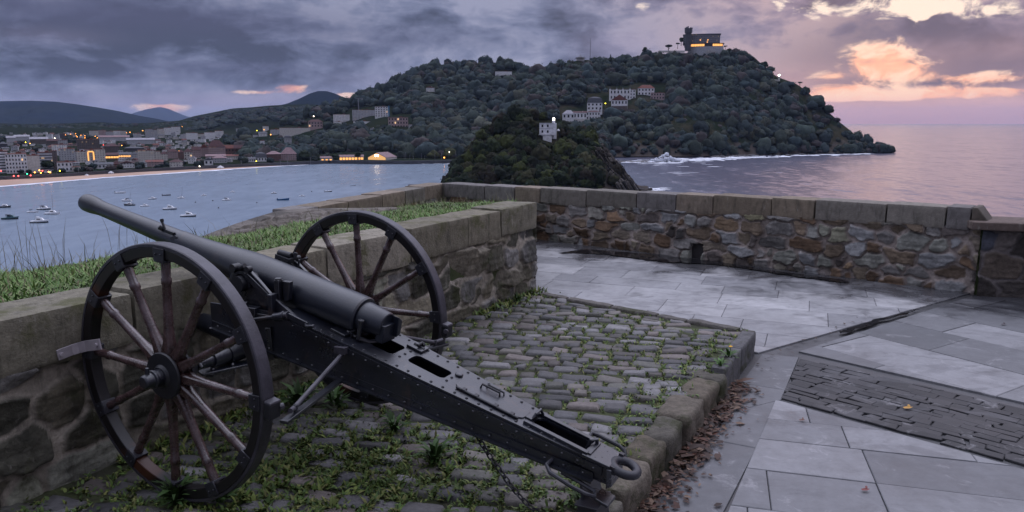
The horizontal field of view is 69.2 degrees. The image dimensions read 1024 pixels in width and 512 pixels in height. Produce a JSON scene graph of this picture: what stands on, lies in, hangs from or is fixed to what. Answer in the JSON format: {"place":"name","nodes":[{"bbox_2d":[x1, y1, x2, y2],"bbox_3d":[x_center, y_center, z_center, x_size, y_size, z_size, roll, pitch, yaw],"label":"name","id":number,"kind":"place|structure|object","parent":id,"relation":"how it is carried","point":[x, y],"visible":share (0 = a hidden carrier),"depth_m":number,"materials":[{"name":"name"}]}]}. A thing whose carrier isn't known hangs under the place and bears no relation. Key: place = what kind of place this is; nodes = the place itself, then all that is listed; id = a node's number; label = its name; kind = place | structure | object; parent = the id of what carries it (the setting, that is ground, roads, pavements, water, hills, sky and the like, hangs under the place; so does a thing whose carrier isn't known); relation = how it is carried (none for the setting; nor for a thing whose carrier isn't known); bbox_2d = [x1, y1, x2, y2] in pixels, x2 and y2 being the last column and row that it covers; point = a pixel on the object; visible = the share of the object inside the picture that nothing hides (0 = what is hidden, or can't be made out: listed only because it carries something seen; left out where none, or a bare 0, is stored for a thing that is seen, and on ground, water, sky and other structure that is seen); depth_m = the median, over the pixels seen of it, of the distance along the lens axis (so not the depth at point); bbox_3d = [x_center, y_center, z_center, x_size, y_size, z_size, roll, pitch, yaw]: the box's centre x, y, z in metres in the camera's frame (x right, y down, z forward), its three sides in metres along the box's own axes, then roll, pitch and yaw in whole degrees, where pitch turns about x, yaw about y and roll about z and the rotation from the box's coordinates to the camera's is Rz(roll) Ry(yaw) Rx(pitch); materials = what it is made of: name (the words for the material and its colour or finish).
{"place":"outdoors","nodes":[
{"label":"outdoors","id":0,"kind":"place"},
{"bbox_2d":[0,101,167,123],"bbox_3d":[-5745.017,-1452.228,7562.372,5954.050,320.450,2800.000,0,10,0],"label":"mountain","id":1,"kind":"structure","parent":0,"point":[29,112],"depth_m":6962.59,"materials":[{"name":"blue"}]},
{"bbox_2d":[0,121,226,128],"bbox_3d":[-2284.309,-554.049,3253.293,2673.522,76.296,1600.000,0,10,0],"label":"hill","id":2,"kind":"structure","parent":0,"point":[153,127],"depth_m":2967.64,"materials":[{"name":"plant"}]},
{"bbox_2d":[0,122,225,128],"bbox_3d":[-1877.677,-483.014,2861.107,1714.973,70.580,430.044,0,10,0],"label":"wood","id":3,"kind":"object","parent":2,"relation":"on","point":[39,125],"visible":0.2,"depth_m":3002.28,"materials":[{"name":"green plant"}]},
{"bbox_2d":[0,166,267,185],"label":"beach","id":4,"kind":"structure","parent":0,"point":[21,181],"depth_m":827.44,"materials":[{"name":"sand"}]},
{"bbox_2d":[0,164,308,186],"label":"surf foam","id":5,"kind":"object","parent":4,"relation":"on","point":[134,175],"visible":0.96,"depth_m":839.89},
{"bbox_2d":[132,107,189,120],"bbox_3d":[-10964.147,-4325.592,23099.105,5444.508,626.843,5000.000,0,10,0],"label":"mountain","id":6,"kind":"structure","parent":0,"point":[162,113],"depth_m":22853.25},
{"bbox_2d":[0,128,454,175],"bbox_3d":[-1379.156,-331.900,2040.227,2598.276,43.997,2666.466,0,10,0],"label":"town ground","id":7,"kind":"structure","parent":0,"point":[30,131],"depth_m":1626.74,"materials":[{"name":"plant"}]},
{"bbox_2d":[0,149,6,172],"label":"apartment block","id":8,"kind":"structure","parent":7,"relation":"on","point":[2,161],"depth_m":823.18,"materials":[{"name":"white concrete"}]},
{"bbox_2d":[5,152,27,173],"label":"apartment block","id":9,"kind":"structure","parent":7,"relation":"on","point":[15,162],"depth_m":823.67,"materials":[{"name":"paint"}]},
{"bbox_2d":[14,135,29,140],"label":"hall","id":10,"kind":"structure","parent":7,"relation":"on","point":[22,137],"depth_m":1711.13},
{"bbox_2d":[26,153,40,172],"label":"apartment block","id":11,"kind":"structure","parent":7,"relation":"on","point":[33,161],"depth_m":833.90,"materials":[{"name":"beige concrete"}]},
{"bbox_2d":[29,137,47,143],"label":"hall","id":12,"kind":"structure","parent":7,"relation":"on","point":[37,140],"depth_m":1535.40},
{"bbox_2d":[37,150,53,170],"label":"apartment block","id":13,"kind":"structure","parent":7,"relation":"on","point":[45,155],"depth_m":862.76,"materials":[{"name":"beige concrete"}]},
{"bbox_2d":[40,160,54,167],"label":"tree","id":14,"kind":"object","parent":7,"relation":"on","point":[47,164],"visible":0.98,"depth_m":860.51,"materials":[{"name":"green plant"}]},
{"bbox_2d":[50,150,57,169],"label":"apartment block","id":15,"kind":"structure","parent":7,"relation":"on","point":[54,156],"depth_m":871.79,"materials":[{"name":"beige concrete"}]},
{"bbox_2d":[51,143,66,154],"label":"apartment block","id":16,"kind":"structure","parent":7,"relation":"on","point":[57,146],"depth_m":1157.75,"materials":[{"name":"grey concrete"}]},
{"bbox_2d":[56,160,72,171],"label":"villa","id":17,"kind":"object","parent":7,"relation":"on","point":[67,165],"visible":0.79,"depth_m":853.87,"materials":[{"name":"white concrete"}]},
{"bbox_2d":[58,147,74,160],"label":"apartment block","id":18,"kind":"structure","parent":7,"relation":"on","point":[67,153],"depth_m":1043.74,"materials":[{"name":"beige concrete"}]},
{"bbox_2d":[76,150,85,162],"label":"apartment block","id":19,"kind":"structure","parent":7,"relation":"on","point":[81,156],"depth_m":1006.51,"materials":[{"name":"beige concrete"}]},
{"bbox_2d":[76,138,99,149],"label":"apartment block","id":20,"kind":"structure","parent":7,"relation":"on","point":[89,143],"depth_m":1315.09,"materials":[{"name":"red concrete"}]},
{"bbox_2d":[84,148,94,160],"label":"apartment block","id":21,"kind":"structure","parent":7,"relation":"on","point":[90,154],"depth_m":1028.96,"materials":[{"name":"beige concrete"}]},
{"bbox_2d":[94,148,105,161],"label":"apartment block","id":22,"kind":"structure","parent":7,"relation":"on","point":[100,155],"depth_m":1031.50,"materials":[{"name":"beige concrete"}]},
{"bbox_2d":[89,162,113,168],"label":"villa","id":23,"kind":"object","parent":7,"relation":"on","point":[102,165],"visible":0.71,"depth_m":907.83,"materials":[{"name":"stone"}]},
{"bbox_2d":[103,143,118,152],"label":"apartment block","id":24,"kind":"structure","parent":7,"relation":"on","point":[110,147],"depth_m":1245.04,"materials":[{"name":"grey concrete"}]},
{"bbox_2d":[105,152,118,159],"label":"shop building","id":25,"kind":"structure","parent":7,"relation":"on","point":[112,156],"depth_m":1067.34,"materials":[{"name":"beige tile"}]},
{"bbox_2d":[98,135,129,140],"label":"hall","id":26,"kind":"structure","parent":7,"relation":"on","point":[115,137],"depth_m":1718.49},
{"bbox_2d":[117,152,131,158],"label":"shop building","id":27,"kind":"structure","parent":7,"relation":"on","point":[123,155],"depth_m":1092.84,"materials":[{"name":"stone"}]},
{"bbox_2d":[119,160,134,167],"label":"house","id":28,"kind":"structure","parent":7,"relation":"on","point":[128,164],"depth_m":920.36,"materials":[{"name":"white tile"}]},
{"bbox_2d":[124,146,143,150],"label":"house","id":29,"kind":"structure","parent":7,"relation":"on","point":[136,148],"depth_m":1298.29,"materials":[{"name":"stone"}]},
{"bbox_2d":[126,138,154,143],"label":"hall","id":30,"kind":"structure","parent":7,"relation":"on","point":[140,140],"depth_m":1573.16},
{"bbox_2d":[137,149,154,161],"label":"apartment block","id":31,"kind":"structure","parent":7,"relation":"on","point":[146,154],"depth_m":1042.29,"materials":[{"name":"beige concrete"}]},
{"bbox_2d":[145,159,163,166],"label":"house","id":32,"kind":"structure","parent":7,"relation":"on","point":[153,163],"depth_m":951.07,"materials":[{"name":"red tile"}]},
{"bbox_2d":[0,133,329,172],"bbox_3d":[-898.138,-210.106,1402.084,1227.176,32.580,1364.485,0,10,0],"label":"town wood","id":33,"kind":"object","parent":7,"relation":"on","point":[229,139],"visible":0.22,"depth_m":1068.85,"materials":[{"name":"green plant"}]},
{"bbox_2d":[167,148,177,158],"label":"apartment block","id":34,"kind":"structure","parent":7,"relation":"on","point":[172,153],"depth_m":1115.98,"materials":[{"name":"brown concrete"}]},
{"bbox_2d":[169,159,182,166],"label":"house","id":35,"kind":"structure","parent":7,"relation":"on","point":[174,162],"depth_m":947.63,"materials":[{"name":"grey concrete"}]},
{"bbox_2d":[184,148,192,159],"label":"house","id":36,"kind":"structure","parent":7,"relation":"on","point":[187,153],"depth_m":1096.68,"materials":[{"name":"beige concrete"}]},
{"bbox_2d":[186,132,197,139],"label":"apartment block","id":37,"kind":"structure","parent":7,"relation":"on","point":[192,135],"depth_m":1839.09,"materials":[{"name":"grey concrete"}]},
{"bbox_2d":[191,146,200,157],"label":"house","id":38,"kind":"structure","parent":7,"relation":"on","point":[196,152],"depth_m":1134.39,"materials":[{"name":"red tile"}]},
{"bbox_2d":[200,144,207,155],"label":"house","id":39,"kind":"structure","parent":7,"relation":"on","point":[204,150],"depth_m":1173.10,"materials":[{"name":"red concrete"}]},
{"bbox_2d":[204,132,214,138],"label":"apartment block","id":40,"kind":"structure","parent":7,"relation":"on","point":[209,135],"depth_m":1879.65,"materials":[{"name":"grey concrete"}]},
{"bbox_2d":[207,140,225,153],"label":"apartment block","id":41,"kind":"structure","parent":7,"relation":"on","point":[215,146],"depth_m":1164.61,"materials":[{"name":"red tile"}]},
{"bbox_2d":[213,155,226,162],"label":"house","id":42,"kind":"structure","parent":7,"relation":"on","point":[220,159],"depth_m":1031.69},
{"bbox_2d":[0,160,450,179],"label":"promenade wall","id":43,"kind":"structure","parent":7,"relation":"on","point":[225,166],"depth_m":994.63,"materials":[{"name":"stone"}]},
{"bbox_2d":[224,145,233,153],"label":"house","id":44,"kind":"structure","parent":7,"relation":"on","point":[229,149],"depth_m":1181.41,"materials":[{"name":"brick"}]},
{"bbox_2d":[255,152,266,161],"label":"villa","id":45,"kind":"object","parent":7,"relation":"on","point":[261,156],"visible":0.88,"depth_m":1073.35,"materials":[{"name":"paint"}]},
{"bbox_2d":[266,151,280,160],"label":"villa","id":46,"kind":"object","parent":7,"relation":"on","point":[275,155],"visible":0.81,"depth_m":1087.94,"materials":[{"name":"brick"}]},
{"bbox_2d":[281,147,296,160],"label":"villa","id":47,"kind":"object","parent":7,"relation":"on","point":[290,153],"visible":0.83,"depth_m":1102.75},
{"bbox_2d":[298,150,310,159],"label":"tree","id":48,"kind":"object","parent":7,"relation":"on","point":[304,155],"visible":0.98,"depth_m":1103.98,"materials":[{"name":"green plant"}]},
{"bbox_2d":[339,155,363,159],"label":"arcade","id":49,"kind":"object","parent":7,"relation":"on","point":[348,157],"visible":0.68,"depth_m":1129.64,"materials":[{"name":"yellow"}]},
{"bbox_2d":[368,152,396,159],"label":"club hall","id":50,"kind":"structure","parent":7,"relation":"on","point":[382,156],"depth_m":1127.99,"materials":[{"name":"brown"}]},
{"bbox_2d":[426,150,439,158],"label":"tree","id":51,"kind":"object","parent":7,"relation":"on","point":[433,154],"visible":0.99,"depth_m":1155.08,"materials":[{"name":"green plant"}]},
{"bbox_2d":[442,147,455,157],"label":"tree","id":52,"kind":"object","parent":7,"relation":"on","point":[449,152],"visible":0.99,"depth_m":1157.27,"materials":[{"name":"green plant"}]},
{"bbox_2d":[180,104,319,128],"bbox_3d":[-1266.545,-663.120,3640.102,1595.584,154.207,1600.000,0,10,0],"label":"hill","id":53,"kind":"structure","parent":0,"point":[269,123],"depth_m":3154.09,"materials":[{"name":"plant"}]},
{"bbox_2d":[183,105,315,130],"bbox_3d":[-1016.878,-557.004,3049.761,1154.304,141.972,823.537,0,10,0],"label":"ridge wood","id":54,"kind":"object","parent":53,"relation":"on","point":[237,116],"visible":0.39,"depth_m":3026.99,"materials":[{"name":"green plant"}]},
{"bbox_2d":[0,189,522,302],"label":"grass","id":55,"kind":"structure","parent":0,"point":[62,277],"depth_m":6.37,"materials":[{"name":"green plant"}]},
{"bbox_2d":[283,91,341,104],"bbox_3d":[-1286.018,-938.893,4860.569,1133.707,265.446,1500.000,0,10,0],"label":"hill","id":56,"kind":"structure","parent":0,"point":[316,98],"depth_m":4592.67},
{"bbox_2d":[0,293,740,511],"bbox_3d":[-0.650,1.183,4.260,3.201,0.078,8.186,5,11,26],"label":"cobblestones","id":57,"kind":"structure","parent":0,"point":[460,344],"depth_m":5.09,"materials":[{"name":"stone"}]},
{"bbox_2d":[152,473,194,508],"bbox_3d":[-1.707,1.181,3.759,0.220,0.163,0.267,-10,14,-43],"label":"weed plant","id":58,"kind":"object","parent":57,"relation":"on","point":[169,492],"visible":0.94,"depth_m":3.74,"materials":[{"name":"green plant"}]},
{"bbox_2d":[193,475,240,507],"bbox_3d":[-1.480,1.191,3.774,0.229,0.140,0.228,0,10,0],"label":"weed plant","id":59,"kind":"object","parent":57,"relation":"on","point":[224,498],"visible":0.3,"depth_m":3.74,"materials":[{"name":"green plant"}]},
{"bbox_2d":[274,377,320,409],"bbox_3d":[-1.448,0.930,4.990,0.312,0.222,0.305,3,11,16],"label":"weed plant","id":60,"kind":"object","parent":57,"relation":"on","point":[297,392],"visible":0.62,"depth_m":5.01,"materials":[{"name":"green plant"}]},
{"bbox_2d":[320,384,350,409],"bbox_3d":[-1.192,0.945,5.007,0.225,0.187,0.249,-4,11,-20],"label":"weed plant","id":61,"kind":"object","parent":57,"relation":"on","point":[334,395],"visible":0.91,"depth_m":5.01,"materials":[{"name":"green plant"}]},
{"bbox_2d":[56,194,641,511],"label":"cannon","id":62,"kind":"object","parent":57,"relation":"on","point":[350,337],"visible":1,"depth_m":3.83,"materials":[{"name":"black metal"}]},
{"bbox_2d":[0,285,747,511],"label":"weeds","id":63,"kind":"object","parent":57,"relation":"on","point":[288,465],"visible":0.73,"depth_m":4.19,"materials":[{"name":"green plant"}]},
{"bbox_2d":[380,409,409,432],"bbox_3d":[-0.728,1.039,4.638,0.211,0.134,0.185,0,10,0],"label":"weed plant","id":64,"kind":"object","parent":57,"relation":"on","point":[393,424],"visible":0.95,"depth_m":4.64,"materials":[{"name":"green plant"}]},
{"bbox_2d":[411,437,455,464],"bbox_3d":[-0.444,1.104,4.219,0.262,0.155,0.204,0,10,0],"label":"weed plant","id":65,"kind":"object","parent":57,"relation":"on","point":[433,451],"visible":0.99,"depth_m":4.20,"materials":[{"name":"green plant"}]},
{"bbox_2d":[567,485,580,507],"bbox_3d":[0.363,1.201,3.739,0.205,0.131,0.190,-4,11,-23],"label":"weed plant","id":66,"kind":"object","parent":57,"relation":"on","point":[577,496],"visible":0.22,"depth_m":3.74,"materials":[{"name":"green plant"}]},
{"bbox_2d":[574,488,610,511],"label":"support block","id":67,"kind":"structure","parent":57,"relation":"on","point":[587,504],"depth_m":3.42,"materials":[{"name":"grey stone"}]},
{"bbox_2d":[251,62,515,157],"bbox_3d":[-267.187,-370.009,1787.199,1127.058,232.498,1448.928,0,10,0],"label":"hill","id":68,"kind":"structure","parent":0,"point":[374,122],"depth_m":1621.52,"materials":[{"name":"plant"}]},
{"bbox_2d":[279,127,309,137],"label":"apartment block","id":69,"kind":"structure","parent":68,"relation":"on","point":[283,132],"depth_m":1590.10,"materials":[{"name":"grey concrete"}]},
{"bbox_2d":[308,119,322,130],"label":"villa","id":70,"kind":"object","parent":68,"relation":"on","point":[313,124],"visible":0.96,"depth_m":1639.80,"materials":[{"name":"beige concrete"}]},
{"bbox_2d":[333,114,349,122],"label":"apartment block","id":71,"kind":"structure","parent":68,"relation":"on","point":[341,117],"depth_m":1668.39,"materials":[{"name":"grey concrete"}]},
{"bbox_2d":[352,109,374,120],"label":"apartment block","id":72,"kind":"structure","parent":68,"relation":"on","point":[358,114],"depth_m":1645.65,"materials":[{"name":"grey concrete"}]},
{"bbox_2d":[375,106,389,118],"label":"apartment block","id":73,"kind":"structure","parent":68,"relation":"on","point":[382,111],"depth_m":1601.41,"materials":[{"name":"white concrete"}]},
{"bbox_2d":[388,116,407,126],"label":"villa","id":74,"kind":"object","parent":68,"relation":"on","point":[398,121],"visible":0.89,"depth_m":1446.53,"materials":[{"name":"brown brick"}]},
{"bbox_2d":[232,55,610,159],"bbox_3d":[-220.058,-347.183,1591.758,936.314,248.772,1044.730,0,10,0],"label":"hillside wood","id":75,"kind":"object","parent":68,"relation":"on","point":[456,111],"visible":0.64,"depth_m":1538.06,"materials":[{"name":"green plant"}]},
{"bbox_2d":[495,71,511,75],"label":"hall","id":76,"kind":"structure","parent":68,"relation":"on","point":[500,73],"depth_m":1920.06,"materials":[{"name":"grey concrete"}]},
{"bbox_2d":[0,124,1023,271],"bbox_3d":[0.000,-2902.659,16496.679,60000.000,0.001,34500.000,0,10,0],"label":"sea","id":77,"kind":"structure","parent":0,"point":[969,164],"depth_m":732.94,"materials":[{"name":"liquid"}]},
{"bbox_2d":[29,216,48,222],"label":"motor boat","id":78,"kind":"object","parent":77,"relation":"on","point":[39,220],"visible":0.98,"depth_m":451.39,"materials":[{"name":"white plastic"}]},
{"bbox_2d":[649,152,683,161],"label":"wave spray","id":79,"kind":"object","parent":77,"relation":"on","point":[669,158],"visible":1,"depth_m":1137.44,"materials":[{"name":"liquid"}]},
{"bbox_2d":[669,156,759,161],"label":"surf foam","id":80,"kind":"object","parent":77,"relation":"on","point":[715,158],"visible":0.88,"depth_m":1253.45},
{"bbox_2d":[757,153,869,157],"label":"surf foam","id":81,"kind":"object","parent":77,"relation":"on","point":[783,155],"visible":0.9,"depth_m":1372.39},
{"bbox_2d":[0,0,1023,123],"label":"sky","id":82,"kind":"structure","parent":0,"point":[874,61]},
{"bbox_2d":[440,103,647,190],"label":"island","id":83,"kind":"structure","parent":0,"point":[570,156],"depth_m":664.95,"materials":[{"name":"plant"}]},
{"bbox_2d":[539,117,559,141],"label":"island lighthouse","id":84,"kind":"object","parent":83,"relation":"on","point":[548,132],"visible":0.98,"depth_m":700.33,"materials":[{"name":"paint"}]},
{"bbox_2d":[522,143,652,190],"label":"island rocks","id":85,"kind":"object","parent":83,"relation":"on","point":[626,180],"visible":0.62,"depth_m":659.42,"materials":[{"name":"stone"}]},
{"bbox_2d":[496,48,895,156],"bbox_3d":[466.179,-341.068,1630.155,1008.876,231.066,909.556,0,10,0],"label":"headland","id":86,"kind":"structure","parent":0,"point":[726,79],"depth_m":1474.54,"materials":[{"name":"plant"}]},
{"bbox_2d":[562,110,574,120],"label":"villa","id":87,"kind":"object","parent":86,"relation":"on","point":[568,115],"visible":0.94,"depth_m":1396.48,"materials":[{"name":"paint"}]},
{"bbox_2d":[573,111,586,118],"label":"villa","id":88,"kind":"object","parent":86,"relation":"on","point":[580,114],"visible":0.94,"depth_m":1401.32,"materials":[{"name":"white tile"}]},
{"bbox_2d":[587,111,599,118],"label":"villa","id":89,"kind":"object","parent":86,"relation":"on","point":[593,114],"visible":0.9,"depth_m":1408.42,"materials":[{"name":"white paint"}]},
{"bbox_2d":[587,97,602,114],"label":"villa","id":90,"kind":"object","parent":86,"relation":"on","point":[594,103],"visible":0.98,"depth_m":1451.05,"materials":[{"name":"paint"}]},
{"bbox_2d":[611,94,627,108],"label":"chalet","id":91,"kind":"object","parent":86,"relation":"on","point":[619,101],"visible":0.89,"depth_m":1458.04,"materials":[{"name":"white tile"}]},
{"bbox_2d":[609,87,630,100],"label":"castle villa","id":92,"kind":"object","parent":86,"relation":"on","point":[623,92],"visible":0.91,"depth_m":1499.73,"materials":[{"name":"stone"}]},
{"bbox_2d":[638,85,654,95],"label":"villa","id":93,"kind":"object","parent":86,"relation":"on","point":[645,89],"visible":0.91,"depth_m":1505.00,"materials":[{"name":"paint"}]},
{"bbox_2d":[651,92,664,99],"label":"villa","id":94,"kind":"object","parent":86,"relation":"on","point":[659,96],"visible":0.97,"depth_m":1485.80,"materials":[{"name":"brown brick"}]},
{"bbox_2d":[683,33,723,54],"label":"hotel","id":95,"kind":"structure","parent":86,"relation":"on","point":[702,44],"depth_m":1624.71,"materials":[{"name":"stone"}]},
{"bbox_2d":[685,26,692,50],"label":"stone tower","id":96,"kind":"structure","parent":95,"relation":"on","point":[688,31],"depth_m":1622.84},
{"bbox_2d":[618,152,866,161],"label":"shore rocks","id":97,"kind":"object","parent":86,"relation":"on","point":[748,155],"visible":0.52,"depth_m":1348.13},
{"bbox_2d":[536,239,1023,511],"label":"pavement","id":98,"kind":"structure","parent":0,"point":[821,462],"depth_m":6.49,"materials":[{"name":"stone"}]},
{"bbox_2d":[202,182,992,294],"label":"sea parapet","id":99,"kind":"structure","parent":98,"relation":"on","point":[927,245],"depth_m":10.76,"materials":[{"name":"stone"}]},
{"bbox_2d":[560,249,848,282],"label":"puddle","id":100,"kind":"object","parent":98,"relation":"on","point":[646,256],"visible":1,"depth_m":11.41,"materials":[{"name":"black liquid"}]},
{"bbox_2d":[635,317,911,511],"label":"fallen leaves","id":101,"kind":"object","parent":98,"relation":"on","point":[667,484],"depth_m":4.70,"materials":[{"name":"plant"}]},
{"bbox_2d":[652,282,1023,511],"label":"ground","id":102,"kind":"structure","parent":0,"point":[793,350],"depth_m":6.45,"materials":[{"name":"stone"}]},
{"bbox_2d":[0,201,537,508],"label":"retaining wall","id":103,"kind":"structure","parent":102,"relation":"on","point":[53,435],"depth_m":4.36,"materials":[{"name":"stone"}]},
{"bbox_2d":[539,292,755,511],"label":"kerb","id":104,"kind":"structure","parent":102,"relation":"on","point":[679,419],"depth_m":4.92,"materials":[{"name":"stone"}]},
{"bbox_2d":[716,345,740,358],"bbox_3d":[1.762,0.787,6.042,0.206,0.134,0.161,0,10,0],"label":"weed plant","id":105,"kind":"object","parent":104,"relation":"on","point":[729,353],"visible":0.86,"depth_m":6.02,"materials":[{"name":"green plant"}]},
{"bbox_2d":[838,309,918,332],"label":"puddle","id":106,"kind":"object","parent":102,"relation":"on","point":[873,321],"visible":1,"depth_m":7.78,"materials":[{"name":"black liquid"}]},
{"bbox_2d":[781,359,1023,466],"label":"cobbled strip","id":107,"kind":"object","parent":102,"relation":"on","point":[951,417],"visible":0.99,"depth_m":5.50,"materials":[{"name":"stone"}]},
{"bbox_2d":[967,216,1023,297],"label":"slab wall","id":108,"kind":"structure","parent":102,"relation":"on","point":[1000,267],"depth_m":9.00,"materials":[{"name":"stone"}]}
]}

